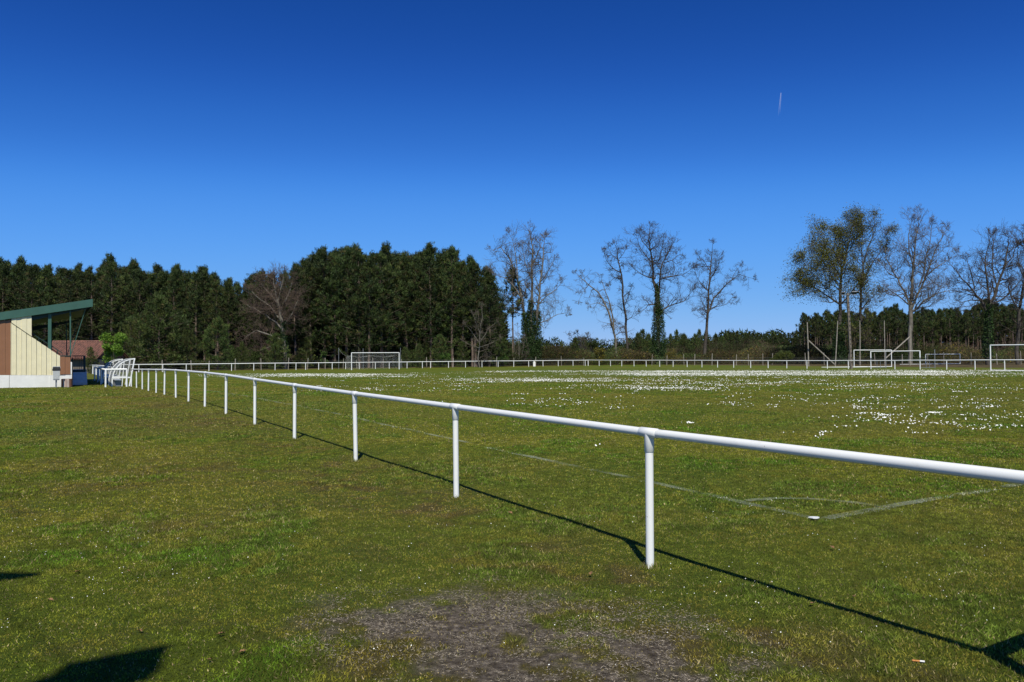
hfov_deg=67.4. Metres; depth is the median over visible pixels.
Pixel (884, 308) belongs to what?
pine tree
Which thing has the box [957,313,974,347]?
pine tree
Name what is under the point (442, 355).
laurel bush
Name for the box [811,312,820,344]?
pine tree
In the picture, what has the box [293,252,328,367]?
pine tree
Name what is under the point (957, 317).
pine tree
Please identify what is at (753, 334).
pine tree
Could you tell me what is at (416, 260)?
pine tree
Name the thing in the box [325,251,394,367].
pine tree
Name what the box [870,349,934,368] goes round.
training goal
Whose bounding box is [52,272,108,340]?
pine tree
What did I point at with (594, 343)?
distant wood
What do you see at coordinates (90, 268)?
pine tree
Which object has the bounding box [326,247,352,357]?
pine tree
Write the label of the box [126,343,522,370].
undergrowth
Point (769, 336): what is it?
pine tree
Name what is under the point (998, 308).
pine tree
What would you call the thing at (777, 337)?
pine tree
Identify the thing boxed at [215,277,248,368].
pine tree
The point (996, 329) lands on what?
pine tree
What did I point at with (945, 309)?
pine tree
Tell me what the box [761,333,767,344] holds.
pine tree
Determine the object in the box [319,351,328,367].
laurel bush
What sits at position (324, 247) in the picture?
pine tree
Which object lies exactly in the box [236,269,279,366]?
pine tree
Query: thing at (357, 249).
pine tree
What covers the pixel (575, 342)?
young pine
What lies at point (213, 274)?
pine tree
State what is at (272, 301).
pine tree
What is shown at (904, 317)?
pine tree
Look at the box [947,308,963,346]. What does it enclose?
pine tree
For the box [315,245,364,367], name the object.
pine tree
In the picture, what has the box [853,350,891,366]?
training goal
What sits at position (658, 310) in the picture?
bare oak
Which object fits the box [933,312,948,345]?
pine tree
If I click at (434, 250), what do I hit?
pine tree
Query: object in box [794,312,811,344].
pine tree
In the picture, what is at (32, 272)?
pine tree
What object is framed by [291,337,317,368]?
young pine
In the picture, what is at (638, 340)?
pine tree
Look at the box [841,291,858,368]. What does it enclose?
floodlight pole
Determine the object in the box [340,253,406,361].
pine tree
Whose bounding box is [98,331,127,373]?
young tree
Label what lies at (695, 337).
pine tree
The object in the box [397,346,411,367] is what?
young pine
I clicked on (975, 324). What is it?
pine tree
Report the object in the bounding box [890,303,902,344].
pine tree
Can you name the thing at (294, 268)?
pine tree
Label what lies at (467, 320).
pine tree
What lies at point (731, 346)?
bare thicket
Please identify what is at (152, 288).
pine tree
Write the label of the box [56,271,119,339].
pine tree
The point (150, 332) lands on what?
young pine
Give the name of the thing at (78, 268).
pine tree
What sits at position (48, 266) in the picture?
pine tree
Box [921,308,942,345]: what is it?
pine tree
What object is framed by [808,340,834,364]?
timber brace
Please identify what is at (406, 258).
pine tree
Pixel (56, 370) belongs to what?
litter bin
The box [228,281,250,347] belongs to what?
pine tree
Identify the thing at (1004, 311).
pine tree
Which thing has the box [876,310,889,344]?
pine tree
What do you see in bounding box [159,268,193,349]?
pine tree
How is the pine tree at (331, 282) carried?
on the ground at (580, 663)
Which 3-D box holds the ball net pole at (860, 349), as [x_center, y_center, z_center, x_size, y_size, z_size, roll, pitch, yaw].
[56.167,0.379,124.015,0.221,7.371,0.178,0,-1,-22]
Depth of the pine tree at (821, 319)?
205.94 m
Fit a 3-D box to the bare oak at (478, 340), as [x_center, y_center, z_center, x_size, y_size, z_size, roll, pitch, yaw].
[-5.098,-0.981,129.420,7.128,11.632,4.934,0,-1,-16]
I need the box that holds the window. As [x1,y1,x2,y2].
[93,360,103,366]
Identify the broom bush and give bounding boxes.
[593,347,605,364]
[665,349,682,363]
[768,350,794,364]
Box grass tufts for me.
[187,401,662,570]
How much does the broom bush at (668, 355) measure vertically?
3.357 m
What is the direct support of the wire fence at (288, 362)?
on the ground at (580, 663)
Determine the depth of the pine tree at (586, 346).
204.31 m
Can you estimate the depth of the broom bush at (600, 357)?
146.38 m
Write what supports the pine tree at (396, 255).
on the ground at (580, 663)
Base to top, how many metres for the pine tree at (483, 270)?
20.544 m
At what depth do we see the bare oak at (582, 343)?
167.88 m
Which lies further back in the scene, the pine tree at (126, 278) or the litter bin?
the pine tree at (126, 278)
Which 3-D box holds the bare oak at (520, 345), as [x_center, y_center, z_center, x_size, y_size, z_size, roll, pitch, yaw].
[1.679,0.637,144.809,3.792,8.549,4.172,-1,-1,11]
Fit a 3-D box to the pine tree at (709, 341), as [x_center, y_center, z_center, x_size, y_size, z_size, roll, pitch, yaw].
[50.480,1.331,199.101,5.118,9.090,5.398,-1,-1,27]
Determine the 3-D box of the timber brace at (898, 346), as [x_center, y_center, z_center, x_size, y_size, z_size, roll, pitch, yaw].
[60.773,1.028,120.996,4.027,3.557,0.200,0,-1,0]
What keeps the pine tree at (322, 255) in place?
on the ground at (580, 663)
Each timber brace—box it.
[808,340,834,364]
[886,336,909,357]
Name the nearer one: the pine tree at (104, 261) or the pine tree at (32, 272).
the pine tree at (32, 272)
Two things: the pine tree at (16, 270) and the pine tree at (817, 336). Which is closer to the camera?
the pine tree at (16, 270)
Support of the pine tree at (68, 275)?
on the ground at (580, 663)
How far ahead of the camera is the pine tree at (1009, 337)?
224.13 m
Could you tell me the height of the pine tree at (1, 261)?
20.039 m
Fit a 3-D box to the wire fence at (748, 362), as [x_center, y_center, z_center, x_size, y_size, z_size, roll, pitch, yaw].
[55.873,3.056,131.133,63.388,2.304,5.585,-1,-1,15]
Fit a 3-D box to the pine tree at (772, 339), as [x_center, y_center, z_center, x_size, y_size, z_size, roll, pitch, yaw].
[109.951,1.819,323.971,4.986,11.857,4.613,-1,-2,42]
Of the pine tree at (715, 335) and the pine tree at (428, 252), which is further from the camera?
the pine tree at (715, 335)
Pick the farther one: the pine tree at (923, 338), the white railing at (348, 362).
the pine tree at (923, 338)
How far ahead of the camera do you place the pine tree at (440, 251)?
145.99 m
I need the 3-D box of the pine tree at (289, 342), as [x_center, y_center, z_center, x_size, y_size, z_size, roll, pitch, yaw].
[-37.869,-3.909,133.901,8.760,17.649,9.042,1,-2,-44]
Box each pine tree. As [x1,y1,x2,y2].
[0,256,6,303]
[0,260,18,305]
[0,263,37,338]
[0,264,23,311]
[5,264,58,337]
[8,255,36,327]
[23,267,65,345]
[33,268,51,341]
[33,272,68,339]
[38,263,63,346]
[40,266,67,342]
[45,267,98,345]
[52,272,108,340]
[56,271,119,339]
[64,262,86,339]
[77,270,120,339]
[83,265,94,273]
[84,257,106,281]
[84,263,110,336]
[90,252,122,328]
[91,272,142,347]
[92,260,130,332]
[110,268,169,349]
[116,258,143,337]
[118,266,130,300]
[120,271,150,334]
[130,271,182,352]
[140,271,179,351]
[147,262,169,348]
[152,271,191,351]
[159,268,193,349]
[166,273,207,357]
[168,263,185,349]
[176,271,213,368]
[179,268,217,360]
[179,271,215,357]
[182,267,215,360]
[188,264,222,354]
[198,280,236,355]
[202,271,221,354]
[203,281,246,355]
[210,279,238,366]
[211,274,229,353]
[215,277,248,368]
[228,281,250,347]
[229,274,266,367]
[235,272,272,367]
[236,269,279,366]
[243,276,278,349]
[252,272,276,335]
[264,273,296,367]
[272,271,319,356]
[275,262,314,355]
[287,276,314,353]
[289,260,330,367]
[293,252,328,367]
[296,248,355,358]
[299,256,318,355]
[312,247,328,360]
[312,252,349,361]
[313,255,351,367]
[315,245,327,349]
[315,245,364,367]
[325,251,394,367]
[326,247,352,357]
[326,250,342,361]
[327,245,370,366]
[329,246,340,360]
[336,242,365,366]
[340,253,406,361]
[343,252,412,367]
[346,255,399,367]
[373,250,422,359]
[374,240,408,357]
[375,251,405,354]
[385,258,426,354]
[388,250,427,366]
[392,255,428,363]
[395,252,429,366]
[401,248,444,365]
[405,241,457,365]
[417,250,470,348]
[419,254,468,365]
[422,244,466,366]
[426,253,466,366]
[431,247,438,362]
[440,259,486,362]
[441,261,493,349]
[445,261,491,366]
[450,248,466,357]
[451,254,490,366]
[457,260,494,353]
[466,274,513,366]
[479,266,510,364]
[479,268,510,365]
[500,266,527,363]
[580,340,591,352]
[630,332,645,350]
[636,329,649,350]
[643,332,652,351]
[665,333,678,357]
[669,329,681,352]
[676,333,690,353]
[688,333,701,353]
[690,329,703,350]
[700,332,714,351]
[710,333,722,350]
[720,336,728,355]
[725,331,733,345]
[730,331,743,347]
[738,331,746,344]
[745,331,755,343]
[751,332,758,348]
[755,333,765,347]
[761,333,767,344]
[766,334,773,346]
[768,332,779,347]
[773,334,781,350]
[777,332,784,344]
[781,332,789,345]
[789,332,798,344]
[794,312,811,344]
[794,330,803,345]
[810,316,821,343]
[810,317,824,344]
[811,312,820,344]
[817,316,828,345]
[818,308,832,342]
[821,313,836,339]
[830,309,847,335]
[842,311,854,345]
[847,315,858,345]
[853,315,872,339]
[863,307,873,337]
[863,309,881,342]
[869,311,879,343]
[872,313,888,341]
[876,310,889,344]
[880,307,891,344]
[880,310,893,344]
[885,307,898,346]
[888,307,907,346]
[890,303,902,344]
[896,312,912,341]
[898,314,908,349]
[902,314,922,344]
[912,310,928,346]
[917,310,933,344]
[918,306,926,351]
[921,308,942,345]
[922,308,930,348]
[926,315,944,351]
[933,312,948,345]
[936,308,950,337]
[941,309,958,344]
[943,307,948,346]
[944,308,960,345]
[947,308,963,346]
[949,311,966,345]
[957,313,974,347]
[962,309,970,345]
[966,306,983,347]
[968,301,993,346]
[977,298,1002,334]
[992,309,1007,349]
[993,303,1003,335]
[994,303,1005,348]
[997,306,1014,343]
[998,305,1011,343]
[1005,308,1021,346]
[1006,304,1016,343]
[1015,311,1023,349]
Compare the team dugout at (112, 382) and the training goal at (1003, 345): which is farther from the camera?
the training goal at (1003, 345)
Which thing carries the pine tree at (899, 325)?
on the ground at (580, 663)
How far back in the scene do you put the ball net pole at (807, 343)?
119.97 m
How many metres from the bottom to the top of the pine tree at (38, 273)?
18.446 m
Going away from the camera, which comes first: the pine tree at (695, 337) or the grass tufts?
the grass tufts
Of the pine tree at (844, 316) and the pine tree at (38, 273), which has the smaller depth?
the pine tree at (38, 273)
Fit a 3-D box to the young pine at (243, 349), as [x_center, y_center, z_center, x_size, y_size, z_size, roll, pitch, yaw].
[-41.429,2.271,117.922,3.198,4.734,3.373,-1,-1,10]
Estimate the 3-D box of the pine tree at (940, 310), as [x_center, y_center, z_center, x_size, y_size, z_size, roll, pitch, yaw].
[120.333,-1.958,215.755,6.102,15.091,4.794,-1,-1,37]
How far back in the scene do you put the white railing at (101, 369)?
45.26 m
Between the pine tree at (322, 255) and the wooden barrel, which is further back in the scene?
the pine tree at (322, 255)
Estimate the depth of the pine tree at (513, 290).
149.82 m
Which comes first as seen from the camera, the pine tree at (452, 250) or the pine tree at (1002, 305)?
the pine tree at (452, 250)
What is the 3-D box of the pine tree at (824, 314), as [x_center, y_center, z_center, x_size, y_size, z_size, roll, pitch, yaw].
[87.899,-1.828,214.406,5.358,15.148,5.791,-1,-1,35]
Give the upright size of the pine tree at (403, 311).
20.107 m
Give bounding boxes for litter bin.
[52,366,60,386]
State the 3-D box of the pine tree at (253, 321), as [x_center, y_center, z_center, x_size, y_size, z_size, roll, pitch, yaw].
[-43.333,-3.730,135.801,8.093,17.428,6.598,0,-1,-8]
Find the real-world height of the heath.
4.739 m
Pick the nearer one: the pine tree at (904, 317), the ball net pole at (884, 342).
the ball net pole at (884, 342)
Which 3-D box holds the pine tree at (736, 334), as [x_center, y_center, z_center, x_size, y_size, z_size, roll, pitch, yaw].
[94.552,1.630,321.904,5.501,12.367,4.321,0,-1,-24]
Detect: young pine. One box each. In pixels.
[86,346,100,373]
[118,318,141,369]
[119,294,194,370]
[172,327,202,369]
[198,315,234,369]
[234,341,252,369]
[259,332,294,368]
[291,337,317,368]
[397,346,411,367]
[413,343,425,367]
[428,334,454,366]
[455,341,470,366]
[488,336,513,366]
[568,336,582,364]
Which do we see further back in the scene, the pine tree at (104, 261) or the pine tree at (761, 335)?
the pine tree at (761, 335)
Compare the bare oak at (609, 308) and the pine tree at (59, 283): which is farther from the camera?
the bare oak at (609, 308)
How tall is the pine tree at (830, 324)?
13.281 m
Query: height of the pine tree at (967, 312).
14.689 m
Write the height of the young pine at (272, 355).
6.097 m
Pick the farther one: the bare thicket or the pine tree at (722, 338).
the pine tree at (722, 338)
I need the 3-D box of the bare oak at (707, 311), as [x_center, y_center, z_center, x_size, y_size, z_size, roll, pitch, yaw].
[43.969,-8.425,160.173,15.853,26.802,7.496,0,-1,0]
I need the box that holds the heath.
[515,340,1023,365]
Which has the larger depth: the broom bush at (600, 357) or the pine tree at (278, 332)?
the broom bush at (600, 357)
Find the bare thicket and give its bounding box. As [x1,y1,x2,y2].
[511,334,1023,363]
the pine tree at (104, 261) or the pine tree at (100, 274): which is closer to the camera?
the pine tree at (100, 274)
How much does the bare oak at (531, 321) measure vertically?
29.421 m
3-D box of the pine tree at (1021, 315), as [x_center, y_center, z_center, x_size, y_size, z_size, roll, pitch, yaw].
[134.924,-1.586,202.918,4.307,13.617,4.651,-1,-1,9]
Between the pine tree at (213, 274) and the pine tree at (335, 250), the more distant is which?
the pine tree at (335, 250)
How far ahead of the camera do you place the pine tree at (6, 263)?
133.19 m
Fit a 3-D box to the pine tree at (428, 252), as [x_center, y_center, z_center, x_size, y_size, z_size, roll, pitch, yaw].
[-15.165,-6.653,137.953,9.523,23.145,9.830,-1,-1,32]
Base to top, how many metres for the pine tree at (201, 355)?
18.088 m
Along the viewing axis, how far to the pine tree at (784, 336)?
332.30 m
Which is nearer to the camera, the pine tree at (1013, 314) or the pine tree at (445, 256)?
the pine tree at (445, 256)
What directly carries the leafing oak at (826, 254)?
on the ground at (580, 663)
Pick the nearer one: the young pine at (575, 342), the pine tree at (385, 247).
the pine tree at (385, 247)
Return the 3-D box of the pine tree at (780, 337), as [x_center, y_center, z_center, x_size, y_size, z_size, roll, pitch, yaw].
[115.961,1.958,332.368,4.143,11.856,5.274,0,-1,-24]
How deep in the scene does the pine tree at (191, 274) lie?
135.69 m
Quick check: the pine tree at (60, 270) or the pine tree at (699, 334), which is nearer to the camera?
the pine tree at (60, 270)
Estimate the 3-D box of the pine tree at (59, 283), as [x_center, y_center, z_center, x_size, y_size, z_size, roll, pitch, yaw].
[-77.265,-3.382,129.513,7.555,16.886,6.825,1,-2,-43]
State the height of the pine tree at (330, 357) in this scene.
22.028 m
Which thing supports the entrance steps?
on the ground at (580, 663)
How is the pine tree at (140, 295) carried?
on the ground at (580, 663)
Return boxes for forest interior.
[152,302,1023,365]
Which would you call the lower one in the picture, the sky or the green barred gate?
the green barred gate
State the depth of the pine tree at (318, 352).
141.58 m
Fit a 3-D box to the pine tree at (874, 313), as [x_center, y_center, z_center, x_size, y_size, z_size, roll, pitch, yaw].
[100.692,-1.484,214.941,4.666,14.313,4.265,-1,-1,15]
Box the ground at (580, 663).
[0,361,1023,681]
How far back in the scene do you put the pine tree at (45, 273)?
126.27 m
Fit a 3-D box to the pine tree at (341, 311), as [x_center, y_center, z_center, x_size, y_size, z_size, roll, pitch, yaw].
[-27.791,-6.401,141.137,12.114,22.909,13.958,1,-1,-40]
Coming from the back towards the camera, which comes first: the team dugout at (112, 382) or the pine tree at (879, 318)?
the pine tree at (879, 318)
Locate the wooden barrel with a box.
[61,379,72,386]
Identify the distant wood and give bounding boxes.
[508,328,803,354]
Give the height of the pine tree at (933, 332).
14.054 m
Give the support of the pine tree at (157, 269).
on the ground at (580, 663)
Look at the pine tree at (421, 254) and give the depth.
138.45 m
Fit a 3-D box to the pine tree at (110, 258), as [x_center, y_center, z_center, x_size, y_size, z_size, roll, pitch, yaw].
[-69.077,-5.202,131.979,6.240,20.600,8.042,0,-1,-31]
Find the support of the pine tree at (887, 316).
on the ground at (580, 663)
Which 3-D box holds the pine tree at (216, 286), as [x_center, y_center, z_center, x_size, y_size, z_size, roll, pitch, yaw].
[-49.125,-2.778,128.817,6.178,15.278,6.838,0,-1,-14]
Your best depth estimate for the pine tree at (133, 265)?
131.97 m
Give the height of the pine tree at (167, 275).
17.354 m
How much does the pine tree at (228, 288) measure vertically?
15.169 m
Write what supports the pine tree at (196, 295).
on the ground at (580, 663)
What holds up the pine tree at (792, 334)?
on the ground at (580, 663)
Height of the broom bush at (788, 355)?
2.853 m
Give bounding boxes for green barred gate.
[72,355,85,371]
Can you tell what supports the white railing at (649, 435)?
on the ground at (580, 663)
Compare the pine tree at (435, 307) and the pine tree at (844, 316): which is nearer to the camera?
the pine tree at (435, 307)
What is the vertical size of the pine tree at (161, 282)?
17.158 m
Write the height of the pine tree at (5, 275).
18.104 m
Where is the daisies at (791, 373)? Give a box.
[198,370,1023,445]
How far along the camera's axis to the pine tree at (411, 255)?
144.35 m
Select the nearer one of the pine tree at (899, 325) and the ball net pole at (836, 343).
the ball net pole at (836, 343)
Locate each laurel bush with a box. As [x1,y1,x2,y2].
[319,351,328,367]
[439,351,450,366]
[497,353,508,365]
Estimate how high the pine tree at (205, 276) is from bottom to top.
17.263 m
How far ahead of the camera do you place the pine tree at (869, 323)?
203.52 m
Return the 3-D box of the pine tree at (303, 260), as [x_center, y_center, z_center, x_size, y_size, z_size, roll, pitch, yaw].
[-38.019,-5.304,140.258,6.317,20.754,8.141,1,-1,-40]
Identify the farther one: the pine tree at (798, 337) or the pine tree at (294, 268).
the pine tree at (798, 337)
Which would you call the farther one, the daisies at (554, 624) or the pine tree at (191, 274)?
the pine tree at (191, 274)
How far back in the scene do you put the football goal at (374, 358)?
113.25 m
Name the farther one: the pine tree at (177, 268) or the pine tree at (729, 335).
the pine tree at (729, 335)
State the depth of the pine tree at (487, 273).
148.55 m
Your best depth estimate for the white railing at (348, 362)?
117.95 m
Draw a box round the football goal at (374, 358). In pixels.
[345,352,399,369]
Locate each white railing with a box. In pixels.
[92,365,111,379]
[94,367,127,386]
[122,360,584,371]
[131,369,1023,568]
[588,359,1023,369]
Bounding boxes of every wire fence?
[130,357,583,371]
[652,351,1020,364]
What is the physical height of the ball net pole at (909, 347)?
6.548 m
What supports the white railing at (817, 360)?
on the ground at (580, 663)
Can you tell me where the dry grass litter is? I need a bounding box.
[273,573,822,681]
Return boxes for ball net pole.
[807,322,808,365]
[835,321,837,365]
[859,321,860,365]
[884,321,884,365]
[909,325,910,364]
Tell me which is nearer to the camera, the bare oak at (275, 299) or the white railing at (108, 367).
the white railing at (108, 367)
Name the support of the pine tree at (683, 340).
on the ground at (580, 663)
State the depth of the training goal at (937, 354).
134.46 m
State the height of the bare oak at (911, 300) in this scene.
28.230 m
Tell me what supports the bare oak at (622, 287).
on the ground at (580, 663)
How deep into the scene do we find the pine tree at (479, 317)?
144.79 m
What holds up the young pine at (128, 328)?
on the ground at (580, 663)
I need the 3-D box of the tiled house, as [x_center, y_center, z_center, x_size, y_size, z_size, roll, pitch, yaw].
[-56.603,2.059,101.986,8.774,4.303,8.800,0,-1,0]
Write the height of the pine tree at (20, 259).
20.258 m
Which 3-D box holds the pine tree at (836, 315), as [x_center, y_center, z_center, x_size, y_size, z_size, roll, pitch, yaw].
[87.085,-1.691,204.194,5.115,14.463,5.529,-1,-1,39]
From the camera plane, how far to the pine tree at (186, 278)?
128.90 m
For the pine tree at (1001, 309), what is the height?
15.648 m
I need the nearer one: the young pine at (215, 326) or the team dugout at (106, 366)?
the team dugout at (106, 366)
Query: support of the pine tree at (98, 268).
on the ground at (580, 663)
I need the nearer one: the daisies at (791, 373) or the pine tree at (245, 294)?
the daisies at (791, 373)
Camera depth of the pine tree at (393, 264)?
138.30 m
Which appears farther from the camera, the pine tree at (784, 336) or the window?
the pine tree at (784, 336)
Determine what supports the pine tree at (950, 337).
on the ground at (580, 663)
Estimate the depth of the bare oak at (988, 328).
122.06 m
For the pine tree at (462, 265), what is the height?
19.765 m
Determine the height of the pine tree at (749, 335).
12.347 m
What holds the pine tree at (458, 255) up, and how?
on the ground at (580, 663)
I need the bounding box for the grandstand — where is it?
[0,299,92,387]
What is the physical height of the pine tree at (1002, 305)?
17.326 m
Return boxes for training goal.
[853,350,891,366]
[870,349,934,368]
[900,354,959,364]
[990,344,1023,370]
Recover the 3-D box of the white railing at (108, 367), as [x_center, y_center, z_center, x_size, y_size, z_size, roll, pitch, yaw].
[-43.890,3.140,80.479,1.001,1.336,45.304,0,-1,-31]
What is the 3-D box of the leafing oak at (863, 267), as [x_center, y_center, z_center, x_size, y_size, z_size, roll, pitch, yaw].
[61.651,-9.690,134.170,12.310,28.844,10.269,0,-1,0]
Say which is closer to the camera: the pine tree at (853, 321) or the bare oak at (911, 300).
the bare oak at (911, 300)
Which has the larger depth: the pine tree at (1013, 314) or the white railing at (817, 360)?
the pine tree at (1013, 314)
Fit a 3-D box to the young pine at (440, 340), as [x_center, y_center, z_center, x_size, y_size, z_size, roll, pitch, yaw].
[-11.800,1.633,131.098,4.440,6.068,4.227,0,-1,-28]
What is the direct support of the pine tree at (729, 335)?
on the ground at (580, 663)
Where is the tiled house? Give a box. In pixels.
[47,340,128,372]
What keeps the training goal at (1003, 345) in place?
on the ground at (580, 663)
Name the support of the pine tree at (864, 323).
on the ground at (580, 663)
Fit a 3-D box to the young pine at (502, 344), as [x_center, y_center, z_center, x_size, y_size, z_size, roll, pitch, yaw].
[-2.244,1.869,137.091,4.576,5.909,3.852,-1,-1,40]
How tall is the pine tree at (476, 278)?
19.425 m
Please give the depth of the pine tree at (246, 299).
141.78 m
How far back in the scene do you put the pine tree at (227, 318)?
134.67 m
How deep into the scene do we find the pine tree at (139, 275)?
125.81 m
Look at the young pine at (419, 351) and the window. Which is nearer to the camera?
the window
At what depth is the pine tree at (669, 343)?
201.35 m
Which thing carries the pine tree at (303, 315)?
on the ground at (580, 663)
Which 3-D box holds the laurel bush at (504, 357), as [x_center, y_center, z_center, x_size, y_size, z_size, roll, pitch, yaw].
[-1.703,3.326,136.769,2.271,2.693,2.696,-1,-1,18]
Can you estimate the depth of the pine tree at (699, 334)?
210.32 m
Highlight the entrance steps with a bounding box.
[72,358,86,384]
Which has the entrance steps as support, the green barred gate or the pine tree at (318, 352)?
the green barred gate
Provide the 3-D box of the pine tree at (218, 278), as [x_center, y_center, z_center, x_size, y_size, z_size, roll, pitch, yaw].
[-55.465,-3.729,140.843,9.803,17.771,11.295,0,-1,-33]
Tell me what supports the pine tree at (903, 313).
on the ground at (580, 663)
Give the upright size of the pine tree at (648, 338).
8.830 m
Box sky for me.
[0,0,1023,346]
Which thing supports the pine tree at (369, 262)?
on the ground at (580, 663)
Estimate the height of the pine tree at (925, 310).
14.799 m
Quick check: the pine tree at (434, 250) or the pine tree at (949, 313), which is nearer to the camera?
the pine tree at (434, 250)
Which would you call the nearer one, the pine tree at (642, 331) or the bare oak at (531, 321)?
the bare oak at (531, 321)
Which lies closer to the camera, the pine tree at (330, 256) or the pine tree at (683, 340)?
the pine tree at (330, 256)
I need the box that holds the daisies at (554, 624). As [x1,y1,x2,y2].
[0,503,993,675]
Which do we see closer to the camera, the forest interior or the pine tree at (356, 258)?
the pine tree at (356, 258)
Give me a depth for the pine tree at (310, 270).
133.63 m
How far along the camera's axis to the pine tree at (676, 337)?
213.40 m
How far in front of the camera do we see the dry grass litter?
4.40 m
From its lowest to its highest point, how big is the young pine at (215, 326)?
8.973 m
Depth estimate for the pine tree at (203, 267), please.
131.91 m
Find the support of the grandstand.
on the ground at (580, 663)
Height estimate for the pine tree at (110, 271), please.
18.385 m
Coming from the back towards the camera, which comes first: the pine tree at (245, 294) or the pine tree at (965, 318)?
the pine tree at (965, 318)
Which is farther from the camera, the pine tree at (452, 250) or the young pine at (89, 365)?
the pine tree at (452, 250)
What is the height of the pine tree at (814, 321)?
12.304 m
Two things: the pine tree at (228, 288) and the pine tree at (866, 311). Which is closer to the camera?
the pine tree at (228, 288)
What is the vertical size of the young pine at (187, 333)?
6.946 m
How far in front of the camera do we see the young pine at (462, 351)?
131.75 m
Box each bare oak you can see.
[230,261,319,367]
[460,300,501,366]
[484,221,573,365]
[510,323,528,365]
[563,329,594,353]
[571,268,628,364]
[601,235,641,362]
[618,220,706,364]
[687,238,756,354]
[866,205,962,364]
[937,219,1023,364]
[986,220,1023,364]
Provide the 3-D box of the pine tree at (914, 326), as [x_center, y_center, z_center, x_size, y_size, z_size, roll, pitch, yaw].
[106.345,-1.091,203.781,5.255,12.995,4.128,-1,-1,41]
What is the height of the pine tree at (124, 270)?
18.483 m
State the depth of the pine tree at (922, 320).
202.02 m
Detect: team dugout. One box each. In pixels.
[102,359,122,382]
[108,358,134,386]
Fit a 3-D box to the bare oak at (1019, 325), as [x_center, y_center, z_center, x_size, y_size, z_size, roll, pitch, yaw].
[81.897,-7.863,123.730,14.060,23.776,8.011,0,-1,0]
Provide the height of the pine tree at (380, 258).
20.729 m
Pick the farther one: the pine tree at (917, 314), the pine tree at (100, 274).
the pine tree at (917, 314)
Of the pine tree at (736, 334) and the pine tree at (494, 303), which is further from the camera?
the pine tree at (736, 334)
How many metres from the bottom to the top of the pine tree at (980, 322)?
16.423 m
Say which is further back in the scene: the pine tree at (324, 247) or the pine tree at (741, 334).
the pine tree at (741, 334)
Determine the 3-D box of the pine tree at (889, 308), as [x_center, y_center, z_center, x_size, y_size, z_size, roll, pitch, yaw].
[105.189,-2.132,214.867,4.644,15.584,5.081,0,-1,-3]
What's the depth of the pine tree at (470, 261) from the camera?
137.47 m
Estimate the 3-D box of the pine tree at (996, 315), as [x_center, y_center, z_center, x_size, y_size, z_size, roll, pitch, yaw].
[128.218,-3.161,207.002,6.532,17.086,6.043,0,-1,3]
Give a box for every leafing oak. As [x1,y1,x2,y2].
[777,201,892,364]
[835,204,901,364]
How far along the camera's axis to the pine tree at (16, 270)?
127.87 m

